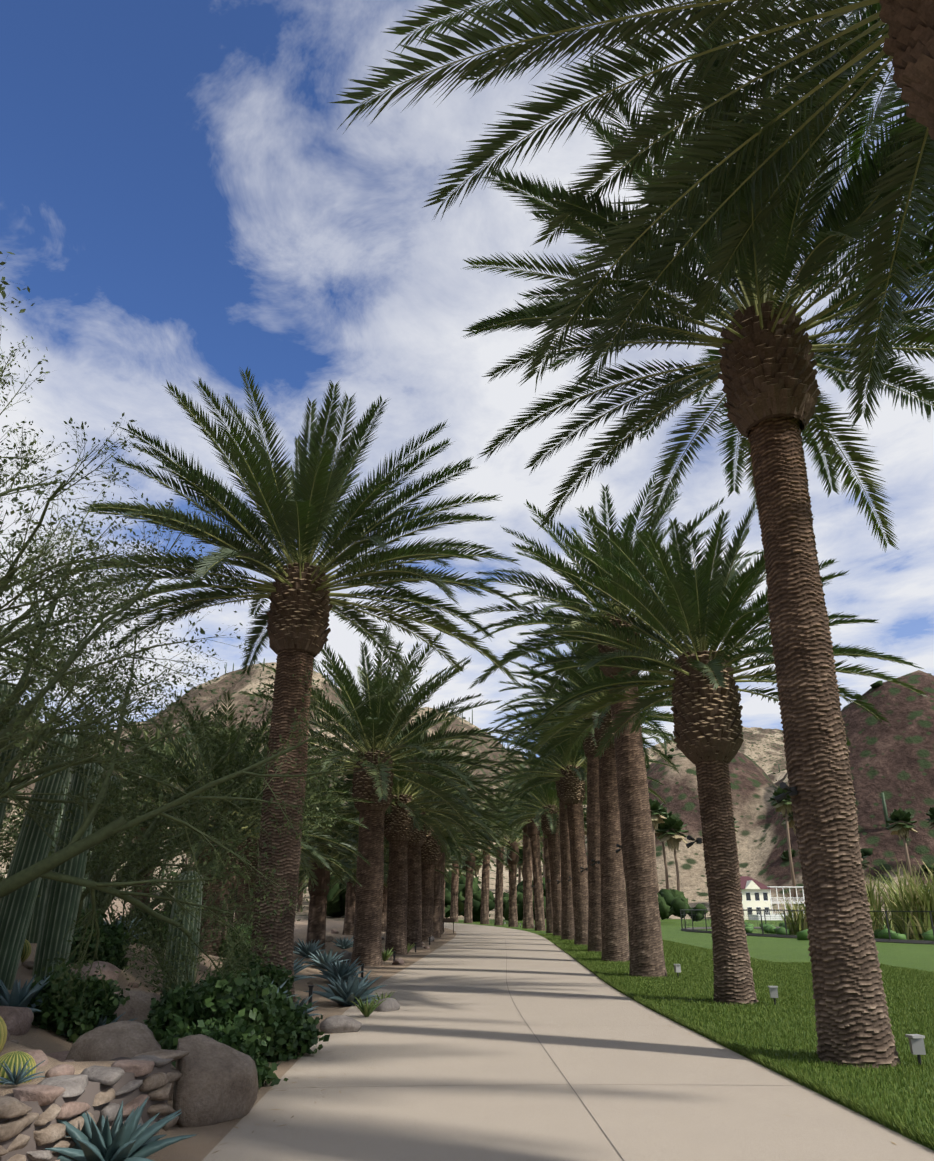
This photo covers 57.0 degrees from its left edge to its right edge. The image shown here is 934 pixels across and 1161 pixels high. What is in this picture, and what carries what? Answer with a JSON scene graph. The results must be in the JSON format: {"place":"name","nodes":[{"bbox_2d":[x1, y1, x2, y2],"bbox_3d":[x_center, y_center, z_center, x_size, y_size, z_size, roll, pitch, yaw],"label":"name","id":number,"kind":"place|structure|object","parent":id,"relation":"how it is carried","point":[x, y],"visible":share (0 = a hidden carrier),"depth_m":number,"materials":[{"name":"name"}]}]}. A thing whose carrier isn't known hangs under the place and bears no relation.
{"place":"outdoors","nodes":[
{"label":"outdoors","id":0,"kind":"place"},
{"bbox_2d":[0,900,455,1160],"bbox_3d":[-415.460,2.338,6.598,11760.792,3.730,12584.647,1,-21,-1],"label":"ground","id":1,"kind":"structure","parent":0,"point":[202,1143],"depth_m":13.20,"materials":[{"name":"brown soil"}]},
{"bbox_2d":[0,939,35,1084],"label":"barrel cactus","id":2,"kind":"object","parent":1,"relation":"on","point":[11,1059],"visible":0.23,"depth_m":6.10,"materials":[{"name":"green plant"}]},
{"bbox_2d":[0,680,204,992],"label":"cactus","id":3,"kind":"object","parent":1,"relation":"on","point":[44,920],"visible":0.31,"depth_m":11.54,"materials":[{"name":"green plant"}]},
{"bbox_2d":[14,709,227,912],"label":"palm","id":4,"kind":"object","parent":1,"relation":"on","point":[157,734],"depth_m":31.94,"materials":[{"name":"green plant"}]},
{"bbox_2d":[0,731,328,995],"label":"desert shrubs","id":5,"kind":"object","parent":1,"relation":"on","point":[159,957],"visible":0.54,"depth_m":14.47,"materials":[{"name":"green plant"}]},
{"bbox_2d":[0,557,344,926],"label":"palo verde trees","id":6,"kind":"object","parent":1,"relation":"on","point":[132,807],"visible":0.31,"depth_m":18.40,"materials":[{"name":"green plant"}]},
{"bbox_2d":[21,901,329,1088],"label":"garden shrubs","id":7,"kind":"object","parent":1,"relation":"on","point":[264,1024],"visible":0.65,"depth_m":9.63,"materials":[{"name":"green plant"}]},
{"bbox_2d":[163,758,237,929],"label":"palm","id":8,"kind":"object","parent":1,"relation":"on","point":[235,884],"depth_m":44.34,"materials":[{"name":"brown plant"}]},
{"bbox_2d":[0,916,414,1160],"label":"agaves","id":9,"kind":"object","parent":1,"relation":"on","point":[129,1139],"visible":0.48,"depth_m":6.17,"materials":[{"name":"green plant"}]},
{"bbox_2d":[0,251,426,1024],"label":"palo verde tree","id":10,"kind":"object","parent":1,"relation":"on","point":[38,629],"visible":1,"depth_m":9.31,"materials":[{"name":"green plant"}]},
{"bbox_2d":[0,929,433,1160],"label":"rocks","id":11,"kind":"structure","parent":1,"relation":"on","point":[206,1081],"depth_m":6.99,"materials":[{"name":"brown"}]},
{"bbox_2d":[105,689,374,956],"bbox_3d":[-6.436,6.581,22.986,8.447,6.376,8.011,-12,-24,28],"label":"palm","id":12,"kind":"object","parent":1,"relation":"on","point":[255,748],"depth_m":22.24,"materials":[{"name":"green plant"}]},
{"bbox_2d":[141,738,359,925],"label":"palm","id":13,"kind":"object","parent":1,"relation":"on","point":[312,841],"depth_m":29.28,"materials":[{"name":"green plant"}]},
{"bbox_2d":[41,367,526,1001],"bbox_3d":[-3.666,2.020,17.887,9.802,12.196,9.651,7,-22,-17],"label":"palm","id":14,"kind":"object","parent":1,"relation":"on","point":[296,615],"depth_m":17.77,"materials":[{"name":"green plant"}]},
{"bbox_2d":[297,859,307,911],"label":"palm","id":15,"kind":"object","parent":1,"relation":"on","point":[300,899],"depth_m":142.66,"materials":[{"name":"brown plant"}]},
{"bbox_2d":[229,782,388,950],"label":"palm","id":16,"kind":"object","parent":1,"relation":"on","point":[323,877],"depth_m":35.56,"materials":[{"name":"green plant"}]},
{"bbox_2d":[245,776,388,943],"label":"palm","id":17,"kind":"object","parent":1,"relation":"on","point":[385,868],"depth_m":42.93,"materials":[{"name":"green plant"}]},
{"bbox_2d":[299,816,388,934],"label":"palm","id":18,"kind":"object","parent":1,"relation":"on","point":[349,918],"depth_m":55.57,"materials":[{"name":"brown plant"}]},
{"bbox_2d":[330,864,387,900],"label":"palm","id":19,"kind":"object","parent":1,"relation":"on","point":[340,889],"visible":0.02,"depth_m":78.60,"materials":[{"name":"green plant"}]},
{"bbox_2d":[330,852,388,931],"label":"palm","id":20,"kind":"object","parent":1,"relation":"on","point":[384,915],"depth_m":62.78,"materials":[{"name":"brown plant"}]},
{"bbox_2d":[297,801,444,938],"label":"palm","id":21,"kind":"object","parent":1,"relation":"on","point":[346,882],"depth_m":48.88,"materials":[{"name":"green plant"}]},
{"bbox_2d":[240,623,527,965],"bbox_3d":[-3.127,7.167,28.367,10.530,10.159,9.987,2,-21,-4],"label":"palm","id":22,"kind":"object","parent":1,"relation":"on","point":[375,784],"depth_m":27.70,"materials":[{"name":"green plant"}]},
{"bbox_2d":[303,708,511,954],"bbox_3d":[-2.606,9.790,34.242,9.161,9.448,9.086,7,-22,-17],"label":"palm","id":23,"kind":"object","parent":1,"relation":"on","point":[400,819],"depth_m":33.58,"materials":[{"name":"plant"}]},
{"bbox_2d":[335,730,514,946],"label":"palm","id":24,"kind":"object","parent":1,"relation":"on","point":[418,838],"depth_m":39.49,"materials":[{"name":"plant"}]},
{"bbox_2d":[338,751,528,941],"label":"palm","id":25,"kind":"object","parent":1,"relation":"on","point":[430,852],"depth_m":45.67,"materials":[{"name":"green plant"}]},
{"bbox_2d":[387,774,503,937],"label":"palm","id":26,"kind":"object","parent":1,"relation":"on","point":[436,912],"depth_m":51.40,"materials":[{"name":"brown plant"}]},
{"bbox_2d":[444,854,461,881],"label":"palm","id":27,"kind":"object","parent":1,"relation":"on","point":[454,871],"depth_m":82.44,"materials":[{"name":"green plant"}]},
{"bbox_2d":[444,850,477,917],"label":"palm","id":28,"kind":"object","parent":1,"relation":"on","point":[444,898],"depth_m":107.75,"materials":[{"name":"brown plant"}]},
{"bbox_2d":[444,845,478,883],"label":"palm","id":29,"kind":"object","parent":1,"relation":"on","point":[452,862],"visible":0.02,"depth_m":76.66,"materials":[{"name":"green plant"}]},
{"bbox_2d":[442,790,496,931],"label":"palm","id":30,"kind":"object","parent":1,"relation":"on","point":[443,892],"depth_m":63.31,"materials":[{"name":"brown plant"}]},
{"bbox_2d":[450,824,492,921],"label":"palm","id":31,"kind":"object","parent":1,"relation":"on","point":[454,895],"depth_m":101.93,"materials":[{"name":"brown plant"}]},
{"bbox_2d":[440,772,505,934],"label":"palm","id":32,"kind":"object","parent":1,"relation":"on","point":[441,893],"depth_m":57.27,"materials":[{"name":"brown plant"}]},
{"bbox_2d":[456,807,494,861],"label":"palm","id":33,"kind":"object","parent":1,"relation":"on","point":[468,848],"depth_m":70.89,"materials":[{"name":"green plant"}]},
{"bbox_2d":[461,797,559,926],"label":"palm","id":34,"kind":"object","parent":1,"relation":"on","point":[515,846],"depth_m":77.98,"materials":[{"name":"green plant"}]},
{"bbox_2d":[475,748,586,935],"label":"palm","id":35,"kind":"object","parent":1,"relation":"on","point":[548,813],"depth_m":53.68,"materials":[{"name":"plant"}]},
{"bbox_2d":[184,798,912,905],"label":"fan palm trunks","id":36,"kind":"object","parent":1,"relation":"on","point":[789,853],"visible":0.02,"depth_m":142.92,"materials":[{"name":"brown"}]},
{"bbox_2d":[459,864,473,876],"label":"fan palm crown","id":37,"kind":"object","parent":36,"relation":"on","point":[462,873],"visible":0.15,"depth_m":147.26,"materials":[{"name":"green plant"}]},
{"bbox_2d":[473,850,482,874],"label":"fan palm crown","id":38,"kind":"object","parent":36,"relation":"on","point":[478,867],"visible":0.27,"depth_m":193.45,"materials":[{"name":"green plant"}]},
{"bbox_2d":[517,845,522,876],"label":"fan palm crown","id":39,"kind":"object","parent":36,"relation":"on","point":[520,864],"visible":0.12,"depth_m":162.71,"materials":[{"name":"green plant"}]},
{"bbox_2d":[584,817,586,834],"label":"fan palm crown","id":40,"kind":"object","parent":36,"relation":"on","point":[585,821],"visible":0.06,"depth_m":154.80,"materials":[{"name":"green plant"}]},
{"bbox_2d":[649,799,666,829],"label":"fan palm crown","id":41,"kind":"object","parent":36,"relation":"on","point":[656,815],"visible":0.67,"depth_m":145.56,"materials":[{"name":"green plant"}]},
{"bbox_2d":[651,805,671,840],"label":"fan palm crown","id":42,"kind":"object","parent":36,"relation":"on","point":[666,814],"visible":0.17,"depth_m":150.67,"materials":[{"name":"green plant"}]},
{"bbox_2d":[656,814,688,851],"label":"fan palm crown","id":43,"kind":"object","parent":36,"relation":"on","point":[674,837],"visible":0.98,"depth_m":147.24,"materials":[{"name":"green plant"}]},
{"bbox_2d":[769,785,791,814],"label":"fan palm crown","id":44,"kind":"object","parent":36,"relation":"on","point":[783,805],"visible":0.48,"depth_m":137.03,"materials":[{"name":"green plant"}]},
{"bbox_2d":[780,811,795,835],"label":"fan palm crown","id":45,"kind":"object","parent":36,"relation":"on","point":[791,823],"visible":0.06,"depth_m":139.36,"materials":[{"name":"green plant"}]},
{"bbox_2d":[780,849,795,860],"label":"shrub","id":46,"kind":"object","parent":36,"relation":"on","point":[785,855],"visible":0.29,"depth_m":151.27,"materials":[{"name":"green plant"}]},
{"bbox_2d":[860,850,869,869],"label":"fan palm crown","id":47,"kind":"object","parent":36,"relation":"on","point":[865,862],"visible":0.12,"depth_m":133.01,"materials":[{"name":"green plant"}]},
{"bbox_2d":[886,807,916,840],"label":"fan palm crown","id":48,"kind":"object","parent":36,"relation":"on","point":[900,827],"visible":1,"depth_m":131.48,"materials":[{"name":"green plant"}]},
{"bbox_2d":[925,807,933,828],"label":"fan palm crown","id":49,"kind":"object","parent":36,"relation":"on","point":[930,813],"visible":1,"depth_m":135.75,"materials":[{"name":"green plant"}]},
{"bbox_2d":[0,662,933,919],"bbox_3d":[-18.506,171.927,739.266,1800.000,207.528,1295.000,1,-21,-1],"label":"hills","id":50,"kind":"structure","parent":0,"point":[892,759],"depth_m":168.13,"materials":[{"name":"brown stone"}]},
{"bbox_2d":[19,658,889,878],"bbox_3d":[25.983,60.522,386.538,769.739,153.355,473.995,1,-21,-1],"label":"hill saguaros","id":51,"kind":"object","parent":50,"relation":"on","point":[884,807],"visible":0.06,"depth_m":206.25,"materials":[{"name":"green plant"}]},
{"bbox_2d":[143,663,933,883],"bbox_3d":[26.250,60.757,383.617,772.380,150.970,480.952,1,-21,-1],"label":"hill scrub trees","id":52,"kind":"object","parent":50,"relation":"on","point":[868,851],"depth_m":178.82,"materials":[{"name":"green plant"}]},
{"bbox_2d":[0,0,933,761],"label":"sky","id":53,"kind":"structure","parent":0,"point":[184,201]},
{"bbox_2d":[447,824,506,922],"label":"palm","id":54,"kind":"object","parent":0,"point":[468,907],"depth_m":96.28,"materials":[{"name":"plant"}]},
{"bbox_2d":[471,803,522,923],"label":"palm","id":55,"kind":"object","parent":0,"point":[484,917],"depth_m":90.07,"materials":[{"name":"brown plant"}]},
{"bbox_2d":[472,785,542,924],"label":"palm","id":56,"kind":"object","parent":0,"point":[499,896],"depth_m":84.24,"materials":[{"name":"brown plant"}]},
{"bbox_2d":[485,777,533,928],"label":"palm","id":57,"kind":"object","parent":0,"point":[528,921],"depth_m":71.83,"materials":[{"name":"brown plant"}]},
{"bbox_2d":[481,773,559,930],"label":"palm","id":58,"kind":"object","parent":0,"point":[538,896],"depth_m":65.96,"materials":[{"name":"brown plant"}]},
{"bbox_2d":[202,923,933,1160],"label":"path","id":59,"kind":"structure","parent":0,"point":[511,1096],"depth_m":8.36,"materials":[{"name":"concrete"}]},
{"bbox_2d":[212,937,894,1153],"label":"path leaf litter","id":60,"kind":"object","parent":59,"relation":"on","point":[369,1067],"visible":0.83,"depth_m":8.29,"materials":[{"name":"brown plant"}]},
{"bbox_2d":[455,919,933,1150],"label":"lawn","id":61,"kind":"structure","parent":0,"point":[906,955],"depth_m":29.98,"materials":[{"name":"green plant"}]},
{"bbox_2d":[235,867,707,921],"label":"distant trees","id":62,"kind":"object","parent":61,"relation":"on","point":[674,902],"visible":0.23,"depth_m":103.52,"materials":[{"name":"green plant"}]},
{"bbox_2d":[480,693,673,944],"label":"palm","id":63,"kind":"object","parent":61,"relation":"on","point":[572,778],"depth_m":41.35,"materials":[{"name":"brown plant"}]},
{"bbox_2d":[489,634,678,951],"bbox_3d":[5.629,8.840,36.450,9.830,12.796,9.323,-5,-21,13],"label":"palm","id":64,"kind":"object","parent":61,"relation":"on","point":[590,745],"depth_m":35.86,"materials":[{"name":"plant"}]},
{"bbox_2d":[487,597,740,961],"bbox_3d":[5.125,6.787,29.899,9.366,11.980,8.809,7,-22,-18],"label":"palm","id":65,"kind":"object","parent":61,"relation":"on","point":[599,722],"depth_m":29.33,"materials":[{"name":"green plant"}]},
{"bbox_2d":[457,475,770,977],"bbox_3d":[4.235,3.965,24.081,9.032,13.125,9.106,13,-24,-31],"label":"palm","id":66,"kind":"object","parent":61,"relation":"on","point":[605,549],"depth_m":23.58,"materials":[{"name":"green plant"}]},
{"bbox_2d":[308,782,925,1064],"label":"path lights","id":67,"kind":"object","parent":61,"relation":"on","point":[916,1044],"visible":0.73,"depth_m":15.26,"materials":[{"name":"black metal"}]},
{"bbox_2d":[330,0,933,428],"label":"palm","id":68,"kind":"object","parent":61,"relation":"on","point":[906,38],"visible":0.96,"depth_m":8.95,"materials":[{"name":"green plant"}]},
{"bbox_2d":[463,0,933,1067],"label":"palm","id":69,"kind":"object","parent":61,"relation":"on","point":[763,366],"depth_m":11.67,"materials":[{"name":"green plant"}]},
{"bbox_2d":[517,502,927,1004],"bbox_3d":[4.990,3.357,17.441,8.272,9.546,7.898,15,-25,-34],"label":"palm","id":70,"kind":"object","parent":61,"relation":"on","point":[702,689],"depth_m":17.14,"materials":[{"name":"green plant"}]},
{"bbox_2d":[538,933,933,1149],"bbox_3d":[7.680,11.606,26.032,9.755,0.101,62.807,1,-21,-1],"label":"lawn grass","id":71,"kind":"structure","parent":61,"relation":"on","point":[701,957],"depth_m":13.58,"materials":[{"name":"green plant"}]},
{"bbox_2d":[489,706,586,939],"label":"palm","id":72,"kind":"object","parent":71,"relation":"on","point":[567,925],"depth_m":46.96,"materials":[{"name":"brown plant"}]},
{"bbox_2d":[490,748,586,932],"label":"palm","id":73,"kind":"object","parent":71,"relation":"on","point":[549,920],"depth_m":59.42,"materials":[{"name":"brown plant"}]},
{"bbox_2d":[680,909,933,943],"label":"garden fence","id":74,"kind":"object","parent":61,"relation":"on","point":[698,930],"visible":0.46,"depth_m":49.96,"materials":[{"name":"black metal"}]},
{"bbox_2d":[744,922,933,940],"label":"shrubs","id":75,"kind":"object","parent":61,"relation":"on","point":[802,935],"visible":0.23,"depth_m":47.34,"materials":[{"name":"green plant"}]},
{"bbox_2d":[773,854,933,939],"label":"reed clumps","id":76,"kind":"object","parent":61,"relation":"on","point":[914,898],"visible":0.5,"depth_m":49.12,"materials":[{"name":"green plant"}]},
{"bbox_2d":[740,876,804,919],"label":"house","id":77,"kind":"structure","parent":0,"point":[756,894],"depth_m":121.71,"materials":[{"name":"beige paint"}]}
]}

